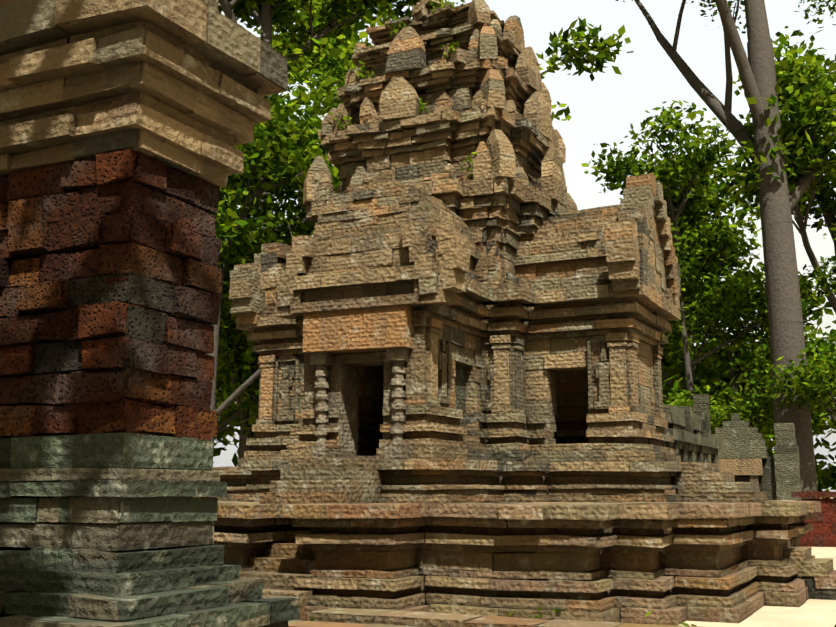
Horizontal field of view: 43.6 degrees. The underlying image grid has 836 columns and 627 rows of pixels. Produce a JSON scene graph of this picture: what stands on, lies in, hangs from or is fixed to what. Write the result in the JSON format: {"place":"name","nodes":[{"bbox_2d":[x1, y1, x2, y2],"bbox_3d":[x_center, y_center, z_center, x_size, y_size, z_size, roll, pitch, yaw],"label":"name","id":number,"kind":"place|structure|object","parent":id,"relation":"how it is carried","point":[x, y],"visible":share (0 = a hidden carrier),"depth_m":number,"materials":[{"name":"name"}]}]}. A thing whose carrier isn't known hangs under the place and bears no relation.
{"place":"outdoors","nodes":[
{"label":"outdoors","id":0,"kind":"place"},
{"bbox_2d":[213,0,835,491],"label":"sky","id":1,"kind":"structure","parent":0,"point":[603,109],"materials":[{"name":"white"}]},
{"bbox_2d":[620,547,835,626],"bbox_3d":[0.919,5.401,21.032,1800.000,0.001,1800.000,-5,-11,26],"label":"ground","id":2,"kind":"structure","parent":0,"point":[815,613],"depth_m":15.21,"materials":[{"name":"beige sand"}]},
{"bbox_2d":[0,0,299,626],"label":"stone pillar","id":3,"kind":"structure","parent":2,"relation":"on","point":[126,126],"depth_m":8.41,"materials":[{"name":"stone"}]},
{"bbox_2d":[288,608,699,626],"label":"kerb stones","id":4,"kind":"object","parent":2,"relation":"on","point":[342,617],"visible":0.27,"depth_m":12.94,"materials":[{"name":"stone"}]},
{"bbox_2d":[185,0,835,626],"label":"tree","id":5,"kind":"object","parent":2,"relation":"on","point":[729,300],"depth_m":48.71,"materials":[{"name":"green plant"}]},
{"bbox_2d":[194,0,835,624],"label":"temple","id":6,"kind":"structure","parent":2,"relation":"on","point":[460,394],"depth_m":18.41,"materials":[{"name":"stone"}]},
{"bbox_2d":[663,394,835,546],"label":"ruins","id":7,"kind":"object","parent":2,"relation":"on","point":[736,446],"visible":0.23,"depth_m":40.59,"materials":[{"name":"stone"}]}
]}

